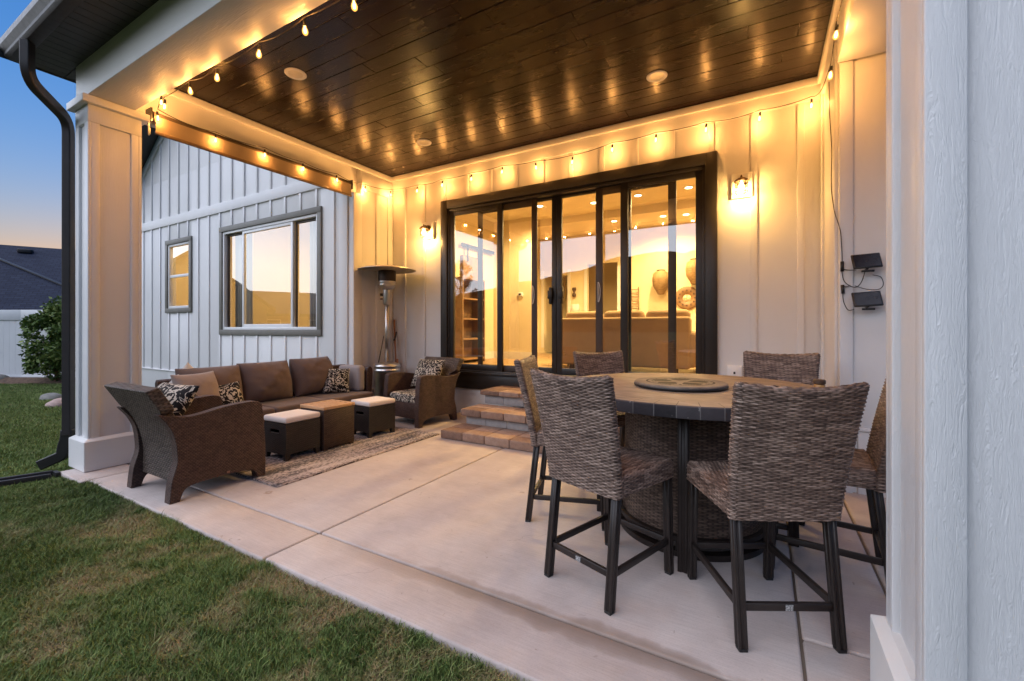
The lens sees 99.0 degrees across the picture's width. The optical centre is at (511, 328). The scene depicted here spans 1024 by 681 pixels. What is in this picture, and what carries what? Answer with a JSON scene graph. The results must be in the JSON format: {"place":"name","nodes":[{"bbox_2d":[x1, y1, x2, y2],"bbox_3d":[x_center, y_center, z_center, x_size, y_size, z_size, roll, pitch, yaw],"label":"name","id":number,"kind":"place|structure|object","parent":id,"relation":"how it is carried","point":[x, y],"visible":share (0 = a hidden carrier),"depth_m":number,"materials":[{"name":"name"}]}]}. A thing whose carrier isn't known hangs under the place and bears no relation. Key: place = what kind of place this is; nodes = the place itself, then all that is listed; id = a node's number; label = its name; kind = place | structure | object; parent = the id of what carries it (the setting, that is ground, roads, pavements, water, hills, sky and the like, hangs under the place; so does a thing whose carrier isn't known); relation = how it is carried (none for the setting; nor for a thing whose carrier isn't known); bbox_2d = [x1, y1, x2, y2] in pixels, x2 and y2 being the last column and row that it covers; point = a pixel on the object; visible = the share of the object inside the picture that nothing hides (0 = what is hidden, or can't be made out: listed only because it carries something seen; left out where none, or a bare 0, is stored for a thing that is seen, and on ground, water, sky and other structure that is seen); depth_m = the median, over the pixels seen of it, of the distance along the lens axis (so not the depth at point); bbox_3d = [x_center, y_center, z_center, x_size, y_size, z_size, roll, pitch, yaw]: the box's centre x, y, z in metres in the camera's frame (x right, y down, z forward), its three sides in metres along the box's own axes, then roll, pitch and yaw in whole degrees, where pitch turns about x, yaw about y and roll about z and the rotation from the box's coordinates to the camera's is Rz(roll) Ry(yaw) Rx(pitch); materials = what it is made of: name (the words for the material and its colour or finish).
{"place":"outdoors","nodes":[
{"label":"outdoors","id":0,"kind":"place"},
{"bbox_2d":[0,0,75,248],"label":"sky","id":1,"kind":"structure","parent":0,"point":[30,133],"materials":[{"name":"blue"}]},
{"bbox_2d":[0,382,107,528],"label":"grass","id":2,"kind":"structure","parent":0,"point":[28,456],"depth_m":5.83,"materials":[{"name":"green plant"}]},
{"bbox_2d":[0,352,551,680],"bbox_3d":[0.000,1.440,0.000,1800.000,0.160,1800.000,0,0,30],"label":"ground","id":3,"kind":"structure","parent":0,"point":[188,567],"depth_m":2.10,"materials":[{"name":"plant"}]},
{"bbox_2d":[0,470,60,486],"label":"drain channel","id":4,"kind":"object","parent":3,"relation":"on","point":[24,478],"visible":0.84,"depth_m":3.87,"materials":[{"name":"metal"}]},
{"bbox_2d":[0,245,61,309],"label":"neighbour house","id":5,"kind":"structure","parent":3,"relation":"on","point":[30,278],"depth_m":20.30,"materials":[{"name":"concrete"}]},
{"bbox_2d":[0,310,61,376],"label":"vinyl fence","id":6,"kind":"object","parent":3,"relation":"on","point":[11,362],"visible":0.11,"depth_m":11.80,"materials":[{"name":"white plastic"}]},
{"bbox_2d":[0,377,61,383],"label":"mulch bed","id":7,"kind":"object","parent":3,"relation":"on","point":[21,380],"visible":0.12,"depth_m":11.31,"materials":[{"name":"grey"}]},
{"bbox_2d":[16,295,61,380],"bbox_3d":[-11.818,0.274,11.363,1.553,2.351,1.599,0,0,-10],"label":"shrub","id":8,"kind":"object","parent":7,"relation":"on","point":[47,351],"visible":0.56,"depth_m":11.00,"materials":[{"name":"green plant"}]},
{"bbox_2d":[40,393,61,399],"bbox_3d":[-9.247,1.425,8.782,0.418,0.262,0.380,0,0,30],"label":"garden rock","id":9,"kind":"object","parent":3,"relation":"on","point":[47,396],"visible":0.36,"depth_m":8.70,"materials":[{"name":"grey stone"}]},
{"bbox_2d":[45,398,61,406],"bbox_3d":[-8.317,1.421,8.018,0.424,0.287,0.350,0,0,30],"label":"garden rock","id":10,"kind":"object","parent":3,"relation":"on","point":[55,402],"visible":0.34,"depth_m":7.89,"materials":[{"name":"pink stone"}]},
{"bbox_2d":[0,0,1023,680],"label":"house","id":11,"kind":"structure","parent":3,"relation":"on","point":[912,164],"depth_m":4.27,"materials":[{"name":"paint"}]},
{"bbox_2d":[165,236,191,312],"bbox_3d":[-7.330,-1.163,9.663,1.172,1.630,0.116,0,0,30],"label":"window","id":12,"kind":"structure","parent":11,"relation":"in","point":[170,245],"depth_m":9.77,"materials":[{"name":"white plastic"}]},
{"bbox_2d":[235,233,252,326],"bbox_3d":[-5.405,-0.780,8.810,0.611,2.700,0.062,0,0,30],"label":"curtain","id":13,"kind":"object","parent":11,"relation":"hanging from","point":[238,280],"visible":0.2,"depth_m":8.82,"materials":[{"name":"white fabric"}]},
{"bbox_2d":[145,107,352,196],"bbox_3d":[-3.106,-2.114,5.579,0.130,0.292,2.555,0,0,30],"label":"roller shade","id":14,"kind":"object","parent":11,"relation":"attached to","point":[167,127],"visible":0.95,"depth_m":5.24,"materials":[{"name":"fabric"}]},
{"bbox_2d":[219,206,321,335],"bbox_3d":[-4.482,-0.946,8.023,3.145,2.143,0.116,0,0,30],"label":"window","id":15,"kind":"structure","parent":11,"relation":"in","point":[292,219],"depth_m":7.88,"materials":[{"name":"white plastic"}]},
{"bbox_2d":[284,68,306,79],"bbox_3d":[-2.216,-2.604,4.478,0.208,0.012,0.208,0,0,30],"label":"recessed light","id":16,"kind":"object","parent":11,"relation":"attached to","point":[295,73],"visible":1,"depth_m":4.47,"materials":[{"name":"white plastic"}]},
{"bbox_2d":[310,221,315,326],"bbox_3d":[-3.343,-0.780,7.622,0.571,2.700,0.062,0,0,30],"label":"curtain","id":17,"kind":"object","parent":11,"relation":"hanging from","point":[312,273],"visible":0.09,"depth_m":7.69,"materials":[{"name":"white fabric"}]},
{"bbox_2d":[416,139,430,145],"bbox_3d":[-1.234,-2.604,6.129,0.208,0.012,0.208,0,0,30],"label":"recessed light","id":18,"kind":"object","parent":11,"relation":"attached to","point":[423,142],"visible":1,"depth_m":6.13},
{"bbox_2d":[419,222,434,239],"bbox_3d":[-1.402,-1.592,7.075,0.210,0.276,0.224,0,0,30],"label":"wall lantern","id":19,"kind":"object","parent":11,"relation":"attached to","point":[428,230],"depth_m":7.10,"materials":[{"name":"glass"}]},
{"bbox_2d":[455,276,484,363],"bbox_3d":[-0.918,-0.160,8.929,0.361,1.700,0.790,0,0,30],"label":"bookcase","id":20,"kind":"object","parent":11,"relation":"on","point":[460,298],"visible":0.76,"depth_m":8.61,"materials":[{"name":"brown wood"}]},
{"bbox_2d":[461,243,493,360],"bbox_3d":[-0.714,-0.550,9.527,0.115,2.440,1.240,0,0,30],"label":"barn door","id":21,"kind":"structure","parent":11,"relation":"hanging from","point":[469,266],"depth_m":9.19,"materials":[{"name":"wood"}]},
{"bbox_2d":[156,0,842,196],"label":"string lights","id":22,"kind":"object","parent":11,"relation":"attached to","point":[354,8],"visible":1,"depth_m":4.45,"materials":[{"name":"yellow plastic"}]},
{"bbox_2d":[829,84,883,310],"bbox_3d":[2.740,-1.161,3.615,0.218,2.040,0.482,0,0,-10],"label":"power cable","id":23,"kind":"object","parent":22,"relation":"hanging from","point":[841,270],"visible":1,"depth_m":3.52,"materials":[{"name":"plastic"}]},
{"bbox_2d":[572,287,575,296],"bbox_3d":[1.644,-0.960,11.573,0.110,0.240,0.110,0,0,30],"label":"wall sconce","id":24,"kind":"object","parent":11,"relation":"attached to","point":[574,290],"depth_m":11.53,"materials":[{"name":"brown metal"}]},
{"bbox_2d":[441,151,717,389],"bbox_3d":[0.638,-0.554,6.067,4.047,2.961,0.215,0,0,30],"label":"sliding door","id":25,"kind":"structure","parent":11,"relation":"in","point":[703,167],"depth_m":5.78,"materials":[{"name":"brown metal"}]},
{"bbox_2d":[563,309,695,372],"bbox_3d":[1.990,0.195,7.526,2.360,0.990,1.010,0,0,30],"label":"sofa","id":26,"kind":"object","parent":11,"relation":"on","point":[649,340],"visible":0.66,"depth_m":6.95,"materials":[{"name":"beige fabric"}]},
{"bbox_2d":[631,287,638,309],"bbox_3d":[3.025,-0.710,10.766,0.200,0.620,0.020,0,0,30],"label":"ladder","id":27,"kind":"object","parent":11,"relation":"attached to","point":[635,299],"visible":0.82,"depth_m":10.75,"materials":[{"name":"brown wood"}]},
{"bbox_2d":[646,70,667,82],"bbox_3d":[1.499,-2.604,4.523,0.208,0.012,0.208,0,0,30],"label":"recessed light","id":28,"kind":"object","parent":11,"relation":"attached to","point":[656,76],"visible":1,"depth_m":4.52,"materials":[{"name":"white plastic"}]},
{"bbox_2d":[652,269,667,294],"bbox_3d":[3.509,-1.090,10.303,0.400,0.580,0.400,0,0,30],"label":"woven lantern","id":29,"kind":"object","parent":11,"relation":"hanging from","point":[660,281],"visible":0.97,"depth_m":10.17,"materials":[{"name":"wicker"}]},
{"bbox_2d":[677,286,695,309],"bbox_3d":[4.072,-0.710,10.178,0.540,0.540,0.055,0,0,30],"label":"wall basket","id":30,"kind":"object","parent":11,"relation":"attached to","point":[686,297],"depth_m":10.17,"materials":[{"name":"beige wicker"}]},
{"bbox_2d":[683,186,693,189],"bbox_3d":[3.082,-2.454,7.630,0.180,0.011,0.180,0,0,30],"label":"ceiling lamp","id":31,"kind":"object","parent":11,"relation":"attached to","point":[688,187],"visible":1,"depth_m":7.62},
{"bbox_2d":[685,258,695,284],"bbox_3d":[4.150,-1.290,9.934,0.400,0.580,0.400,0,0,30],"label":"woven lantern","id":32,"kind":"object","parent":11,"relation":"hanging from","point":[690,269],"visible":0.63,"depth_m":9.84,"materials":[{"name":"wicker"}]},
{"bbox_2d":[727,365,741,375],"bbox_3d":[2.507,0.480,4.926,0.150,0.120,0.044,0,0,30],"label":"outlet box","id":33,"kind":"object","parent":11,"relation":"attached to","point":[734,370],"visible":0.81,"depth_m":4.91,"materials":[{"name":"white plastic"}]},
{"bbox_2d":[731,172,752,199],"bbox_3d":[2.526,-1.592,4.813,0.210,0.276,0.224,0,0,30],"label":"wall lantern","id":34,"kind":"object","parent":11,"relation":"attached to","point":[741,185],"depth_m":4.84,"materials":[{"name":"glass"}]},
{"bbox_2d":[851,253,882,271],"bbox_3d":[2.769,-0.514,3.427,0.190,0.148,0.114,0,0,22],"label":"solar panel","id":35,"kind":"object","parent":11,"relation":"attached to","point":[867,261],"visible":1,"depth_m":3.40,"materials":[{"name":"black plastic"}]},
{"bbox_2d":[851,291,883,309],"bbox_3d":[2.772,-0.217,3.425,0.190,0.148,0.114,0,0,22],"label":"solar panel","id":36,"kind":"object","parent":11,"relation":"attached to","point":[866,300],"visible":1,"depth_m":3.39,"materials":[{"name":"black plastic"}]},
{"bbox_2d":[61,412,885,680],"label":"patio","id":37,"kind":"structure","parent":0,"point":[446,511],"depth_m":2.38,"materials":[{"name":"concrete"}]},
{"bbox_2d":[104,382,264,504],"bbox_3d":[-2.740,0.878,3.707,0.752,0.884,0.875,0,0,30],"label":"wicker armchair","id":38,"kind":"object","parent":37,"relation":"on","point":[204,438],"visible":0.99,"depth_m":3.52,"materials":[{"name":"brown wicker"}]},
{"bbox_2d":[156,382,199,415],"bbox_3d":[-2.871,0.630,3.632,0.578,0.386,0.180,0,-34,28],"label":"throw pillow","id":39,"kind":"object","parent":38,"relation":"on","point":[180,398],"visible":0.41,"depth_m":3.54,"materials":[{"name":"multicoloured fabric"}]},
{"bbox_2d":[155,356,372,420],"bbox_3d":[-2.846,0.860,5.470,0.822,0.919,2.400,0,0,30],"label":"wicker sofa","id":40,"kind":"object","parent":37,"relation":"on","point":[276,386],"visible":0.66,"depth_m":5.47,"materials":[{"name":"brown fabric"}]},
{"bbox_2d":[169,362,192,383],"bbox_3d":[-3.502,0.610,4.739,0.141,0.347,0.347,-6,42,22],"label":"throw pillow","id":41,"kind":"object","parent":40,"relation":"on","point":[187,366],"visible":0.11,"depth_m":4.72,"materials":[{"name":"white fabric"}]},
{"bbox_2d":[170,371,219,395],"bbox_3d":[-3.263,0.670,4.556,0.198,0.443,0.463,-23,-6,15],"label":"throw pillow","id":42,"kind":"object","parent":40,"relation":"on","point":[206,382],"visible":0.4,"depth_m":4.53,"materials":[{"name":"beige fabric"}]},
{"bbox_2d":[219,381,243,404],"bbox_3d":[-3.131,0.745,4.780,0.143,0.289,0.347,-25,-9,35],"label":"throw pillow","id":43,"kind":"object","parent":40,"relation":"on","point":[230,393],"visible":0.5,"depth_m":4.78,"materials":[{"name":"multicoloured fabric"}]},
{"bbox_2d":[323,368,349,392],"bbox_3d":[-2.429,0.719,6.059,0.347,0.347,0.154,5,-18,-30],"label":"throw pillow","id":44,"kind":"object","parent":40,"relation":"on","point":[337,380],"visible":0.91,"depth_m":6.01,"materials":[{"name":"multicoloured fabric"}]},
{"bbox_2d":[234,427,438,486],"bbox_3d":[-2.183,1.309,4.970,1.766,0.022,2.108,0,0,30],"label":"rug","id":45,"kind":"object","parent":37,"relation":"on","point":[298,466],"visible":0.34,"depth_m":4.47,"materials":[{"name":"beige fabric"}]},
{"bbox_2d":[264,409,319,460],"bbox_3d":[-2.285,1.101,4.552,0.372,0.438,0.402,0,0,29],"label":"ottoman","id":46,"kind":"object","parent":45,"relation":"on","point":[288,433],"visible":0.94,"depth_m":4.42,"materials":[{"name":"wicker"}]},
{"bbox_2d":[300,399,354,450],"bbox_3d":[-2.072,1.081,4.923,0.404,0.478,0.412,0,0,30],"label":"coffee table","id":47,"kind":"object","parent":45,"relation":"on","point":[336,422],"visible":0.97,"depth_m":4.80,"materials":[{"name":"brown wicker"}]},
{"bbox_2d":[351,396,394,437],"bbox_3d":[-1.737,1.101,5.471,0.372,0.438,0.402,0,0,35],"label":"ottoman","id":48,"kind":"object","parent":45,"relation":"on","point":[374,414],"visible":0.87,"depth_m":5.34,"materials":[{"name":"wicker"}]},
{"bbox_2d":[357,265,415,396],"bbox_3d":[-1.995,0.158,6.987,0.904,2.324,0.904,0,0,30],"label":"patio heater","id":49,"kind":"object","parent":37,"relation":"on","point":[387,278],"visible":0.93,"depth_m":6.90,"materials":[{"name":"silver metal"}]},
{"bbox_2d":[393,320,398,362],"bbox_3d":[-1.954,0.584,7.340,0.132,1.473,0.392,0,0,-33],"label":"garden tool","id":50,"kind":"object","parent":37,"relation":"on","point":[394,340],"visible":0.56,"depth_m":7.42,"materials":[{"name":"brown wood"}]},
{"bbox_2d":[384,356,463,428],"bbox_3d":[-1.268,0.878,6.330,0.752,0.884,0.875,0,0,37],"label":"wicker armchair","id":51,"kind":"object","parent":37,"relation":"on","point":[426,397],"visible":0.86,"depth_m":6.07,"materials":[{"name":"brown wicker"}]},
{"bbox_2d":[411,359,444,385],"bbox_3d":[-1.231,0.656,6.400,0.520,0.443,0.175,0,-26,34],"label":"throw pillow","id":52,"kind":"object","parent":51,"relation":"on","point":[429,367],"visible":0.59,"depth_m":6.34,"materials":[{"name":"multicoloured fabric"}]},
{"bbox_2d":[441,385,624,453],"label":"brick steps","id":53,"kind":"structure","parent":37,"relation":"on","point":[493,417],"depth_m":5.29,"materials":[{"name":"brick"}]},
{"bbox_2d":[514,355,603,530],"bbox_3d":[0.364,0.764,3.136,0.650,1.111,0.528,0,0,15],"label":"bar stool","id":54,"kind":"object","parent":37,"relation":"on","point":[523,366],"visible":0.45,"depth_m":2.97,"materials":[{"name":"brown wicker"}]},
{"bbox_2d":[573,350,624,446],"bbox_3d":[0.902,0.764,3.865,0.528,1.111,0.650,0,0,-20],"label":"bar stool","id":55,"kind":"object","parent":37,"relation":"on","point":[589,363],"visible":0.21,"depth_m":4.08,"materials":[{"name":"brown wicker"}]},
{"bbox_2d":[530,368,673,615],"bbox_3d":[0.484,0.764,2.315,0.650,1.111,0.528,0,0,-40],"label":"bar stool","id":56,"kind":"object","parent":37,"relation":"on","point":[585,450],"visible":1,"depth_m":2.15,"materials":[{"name":"brown wicker"}]},
{"bbox_2d":[582,373,812,573],"bbox_3d":[1.184,0.850,2.918,1.674,0.940,1.674,0,0,30],"label":"round table","id":57,"kind":"object","parent":37,"relation":"on","point":[681,429],"visible":0.48,"depth_m":2.52,"materials":[{"name":"ceramic"}]},
{"bbox_2d":[634,377,728,391],"bbox_3d":[1.095,0.363,2.854,0.576,0.034,0.576,0,0,30],"label":"lazy susan","id":58,"kind":"object","parent":57,"relation":"on","point":[686,384],"visible":1,"depth_m":2.74,"materials":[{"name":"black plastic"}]},
{"bbox_2d":[686,381,869,653],"bbox_3d":[1.147,0.764,2.002,0.528,1.111,0.650,0,0,1],"label":"bar stool","id":59,"kind":"object","parent":37,"relation":"on","point":[791,452],"visible":1,"depth_m":1.78,"materials":[{"name":"brown wicker"}]},
{"bbox_2d":[743,351,820,525],"bbox_3d":[1.987,0.753,3.312,0.538,1.134,0.663,0,0,39],"label":"bar stool","id":60,"kind":"object","parent":37,"relation":"on","point":[801,368],"visible":0.21,"depth_m":3.49,"materials":[{"name":"brown wicker"}]},
{"bbox_2d":[774,379,885,580],"bbox_3d":[1.792,0.764,2.409,0.650,1.111,0.528,0,0,33],"label":"bar stool","id":61,"kind":"object","parent":37,"relation":"on","point":[867,471],"visible":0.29,"depth_m":2.26,"materials":[{"name":"brown wicker"}]},
{"bbox_2d":[570,304,579,311],"bbox_3d":[1.624,-0.410,11.239,0.280,0.420,0.280,0,0,30],"label":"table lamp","id":62,"kind":"object","parent":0,"point":[575,307],"visible":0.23,"depth_m":11.14,"materials":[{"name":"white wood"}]},
{"bbox_2d":[813,379,825,386],"bbox_3d":[1.911,0.348,2.719,0.068,0.062,0.068,0,0,30],"label":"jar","id":63,"kind":"object","parent":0,"point":[819,382],"visible":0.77,"depth_m":2.70,"materials":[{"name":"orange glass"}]}
]}

